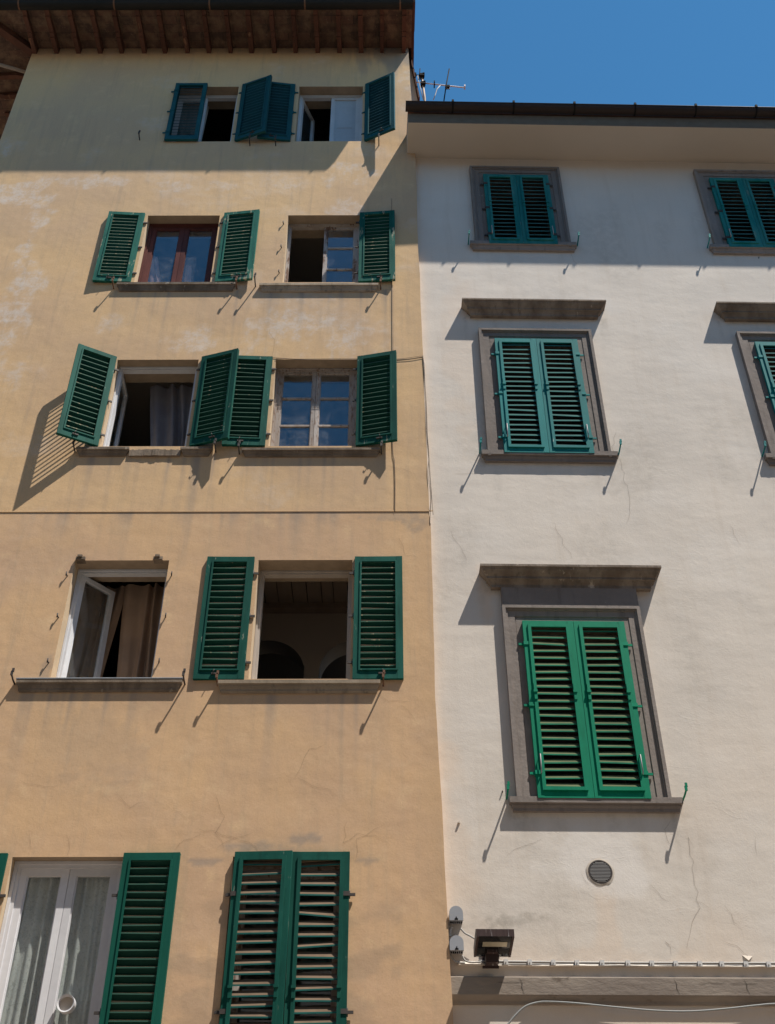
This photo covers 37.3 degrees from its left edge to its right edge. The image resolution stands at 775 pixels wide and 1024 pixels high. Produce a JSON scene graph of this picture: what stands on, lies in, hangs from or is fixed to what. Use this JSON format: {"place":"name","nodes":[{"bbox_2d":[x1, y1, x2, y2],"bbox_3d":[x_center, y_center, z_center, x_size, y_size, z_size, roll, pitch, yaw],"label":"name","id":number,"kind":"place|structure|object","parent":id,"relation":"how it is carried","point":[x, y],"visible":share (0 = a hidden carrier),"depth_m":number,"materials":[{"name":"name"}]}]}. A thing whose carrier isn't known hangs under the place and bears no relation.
{"place":"outdoors","nodes":[
{"label":"outdoors","id":0,"kind":"place"},
{"bbox_2d":[414,0,774,106],"label":"sky","id":1,"kind":"structure","parent":0,"point":[642,52],"materials":[{"name":"blue"}]},
{"label":"street","id":2,"kind":"structure","parent":0,"visible":0},
{"bbox_2d":[0,0,452,1023],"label":"ochre building","id":3,"kind":"structure","parent":2,"relation":"on","point":[236,798],"depth_m":13.08,"materials":[{"name":"paint"}]},
{"bbox_2d":[0,878,59,1023],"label":"lace curtain","id":4,"kind":"object","parent":3,"relation":"hanging from","point":[25,982],"visible":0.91,"depth_m":10.02,"materials":[{"name":"fabric"}]},
{"bbox_2d":[0,861,122,1023],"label":"window","id":5,"kind":"structure","parent":3,"relation":"in","point":[69,872],"depth_m":10.06,"materials":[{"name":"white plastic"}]},
{"bbox_2d":[54,878,109,1023],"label":"lace curtain","id":6,"kind":"object","parent":5,"relation":"hanging from","point":[80,964],"visible":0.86,"depth_m":10.04,"materials":[{"name":"fabric"}]},
{"bbox_2d":[66,586,124,677],"bbox_3d":[-3.242,1.689,12.358,0.570,2.140,0.091,0,-39,0],"label":"curtain","id":7,"kind":"object","parent":3,"relation":"hanging from","point":[87,635],"visible":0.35,"depth_m":12.66,"materials":[{"name":"grey fabric"}]},
{"bbox_2d":[56,569,167,677],"bbox_3d":[-2.839,1.352,12.286,1.091,1.482,0.475,0,-39,0],"label":"window","id":8,"kind":"structure","parent":3,"relation":"in","point":[83,574],"depth_m":12.45,"materials":[{"name":"white paint"}]},
{"bbox_2d":[117,583,163,676],"bbox_3d":[-2.632,1.662,12.326,0.690,2.140,0.134,0,-39,0],"label":"curtain","id":9,"kind":"object","parent":3,"relation":"hanging from","point":[141,610],"visible":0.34,"depth_m":12.62,"materials":[{"name":"brown fabric"}]},
{"bbox_2d":[103,367,197,445],"bbox_3d":[-2.866,-1.117,14.239,1.074,1.467,0.482,0,-39,0],"label":"window","id":10,"kind":"structure","parent":3,"relation":"in","point":[120,381],"depth_m":14.50,"materials":[{"name":"white paint"}]},
{"bbox_2d":[148,256,160,281],"bbox_3d":[-3.154,-3.185,15.802,0.344,1.050,0.034,0,-39,0],"label":"curtain","id":11,"kind":"object","parent":3,"relation":"hanging from","point":[154,275],"visible":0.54,"depth_m":15.91,"materials":[{"name":"white fabric"}]},
{"bbox_2d":[150,384,192,445],"bbox_3d":[-2.701,-0.858,14.157,0.700,1.960,0.126,0,-39,0],"label":"curtain","id":12,"kind":"object","parent":3,"relation":"hanging from","point":[169,410],"visible":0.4,"depth_m":14.46,"materials":[{"name":"fabric"}]},
{"bbox_2d":[138,224,218,281],"bbox_3d":[-2.887,-3.527,15.959,1.014,1.457,0.082,0,-39,0],"label":"window","id":13,"kind":"structure","parent":3,"relation":"in","point":[184,230],"depth_m":16.09,"materials":[{"name":"brown wood"}]},
{"bbox_2d":[184,265,190,281],"bbox_3d":[-2.719,-3.109,15.739,0.194,0.850,0.022,2,-39,-2],"label":"curtain","id":14,"kind":"object","parent":3,"relation":"hanging from","point":[187,276],"visible":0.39,"depth_m":15.89,"materials":[{"name":"white fabric"}]},
{"bbox_2d":[176,105,208,141],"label":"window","id":15,"kind":"structure","parent":3,"relation":"hanging from","point":[189,114],"depth_m":18.38,"materials":[{"name":"grey paint"}]},
{"bbox_2d":[167,95,237,141],"bbox_3d":[-2.892,-6.104,18.059,1.014,1.527,0.082,0,-39,0],"label":"window","id":16,"kind":"structure","parent":3,"relation":"in","point":[208,97],"depth_m":18.43,"materials":[{"name":"white paint"}]},
{"bbox_2d":[229,867,339,1023],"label":"window","id":17,"kind":"structure","parent":3,"relation":"in","point":[277,876],"depth_m":10.32,"materials":[{"name":"grey wood"}]},
{"bbox_2d":[251,570,351,678],"bbox_3d":[-0.899,1.369,12.312,1.082,1.482,0.481,0,-39,0],"label":"window","id":18,"kind":"structure","parent":3,"relation":"in","point":[309,573],"depth_m":12.43,"materials":[{"name":"beige paint"}]},
{"bbox_2d":[270,368,356,445],"bbox_3d":[-0.892,-1.228,14.107,1.014,1.467,0.082,0,-39,0],"label":"window","id":19,"kind":"structure","parent":3,"relation":"in","point":[316,374],"depth_m":14.24,"materials":[{"name":"white paint"}]},
{"bbox_2d":[284,224,358,281],"bbox_3d":[-0.928,-3.397,16.124,1.076,1.457,0.487,0,-39,0],"label":"window","id":20,"kind":"structure","parent":3,"relation":"in","point":[328,228],"depth_m":16.13,"materials":[{"name":"grey wood"}]},
{"bbox_2d":[296,95,362,140],"bbox_3d":[-0.902,-5.988,18.208,1.014,1.527,0.466,0,-39,0],"label":"window","id":21,"kind":"structure","parent":3,"relation":"in","point":[346,110],"depth_m":18.22,"materials":[{"name":"white paint"}]},
{"bbox_2d":[273,356,422,359],"bbox_3d":[-0.495,-1.941,14.430,1.898,0.081,0.009,0,-39,0],"label":"wall cable","id":22,"kind":"object","parent":3,"relation":"attached to","point":[342,358],"depth_m":14.42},
{"bbox_2d":[391,203,394,511],"bbox_3d":[0.069,-2.260,14.688,0.038,5.807,0.009,0,-39,0],"label":"wall cable","id":23,"kind":"object","parent":3,"relation":"attached to","point":[392,452],"depth_m":13.17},
{"bbox_2d":[423,358,432,515],"bbox_3d":[0.478,-0.919,13.603,0.066,2.708,0.010,0,-39,0],"label":"cable bundle","id":24,"kind":"object","parent":3,"relation":"attached to","point":[429,476],"visible":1,"depth_m":13.54,"materials":[{"name":"brown plastic"}]},
{"bbox_2d":[405,99,774,1023],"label":"white building","id":25,"kind":"structure","parent":2,"relation":"on","point":[597,299],"depth_m":12.73,"materials":[{"name":"paint"}]},
{"bbox_2d":[414,68,465,100],"bbox_3d":[0.922,-6.751,20.225,1.026,3.947,0.120,0,-39,0],"label":"tv antenna","id":26,"kind":"object","parent":25,"relation":"on","point":[423,81],"visible":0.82,"depth_m":21.11,"materials":[{"name":"metal"}]},
{"bbox_2d":[449,906,462,923],"bbox_3d":[0.598,3.534,10.043,0.120,0.140,0.105,1,-39,-1],"label":"junction box","id":27,"kind":"object","parent":25,"relation":"attached to","point":[455,914],"visible":1,"depth_m":10.00,"materials":[{"name":"grey plastic"}]},
{"bbox_2d":[449,935,463,953],"bbox_3d":[0.593,3.733,9.882,0.120,0.140,0.105,1,-39,-1],"label":"junction box","id":28,"kind":"object","parent":25,"relation":"attached to","point":[456,944],"visible":1,"depth_m":9.84,"materials":[{"name":"grey plastic"}]},
{"bbox_2d":[450,928,499,963],"bbox_3d":[0.746,3.738,9.884,0.426,0.306,0.047,-2,-39,3],"label":"lamp cable","id":29,"kind":"object","parent":25,"relation":"attached to","point":[465,933],"visible":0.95,"depth_m":9.81,"materials":[{"name":"white plastic"}]},
{"bbox_2d":[473,929,513,968],"bbox_3d":[0.897,3.690,9.715,0.316,0.210,0.430,1,-39,-1],"label":"floodlight","id":30,"kind":"object","parent":25,"relation":"attached to","point":[491,947],"visible":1,"depth_m":9.67,"materials":[{"name":"brown metal"}]},
{"bbox_2d":[586,858,613,885],"bbox_3d":[1.923,3.256,10.370,0.256,0.259,0.019,1,-39,-1],"label":"vent grille","id":31,"kind":"object","parent":25,"relation":"attached to","point":[599,871],"visible":1,"depth_m":10.36,"materials":[{"name":"grey plastic"}]},
{"bbox_2d":[478,959,774,967],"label":"clipped cable","id":32,"kind":"object","parent":25,"relation":"attached to","point":[721,964],"visible":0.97,"depth_m":9.84,"materials":[{"name":"white plastic"}]},
{"bbox_2d":[508,1001,774,1023],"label":"steel cable","id":33,"kind":"object","parent":25,"relation":"attached to","point":[529,1004],"visible":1,"depth_m":9.60,"materials":[{"name":"steel"}]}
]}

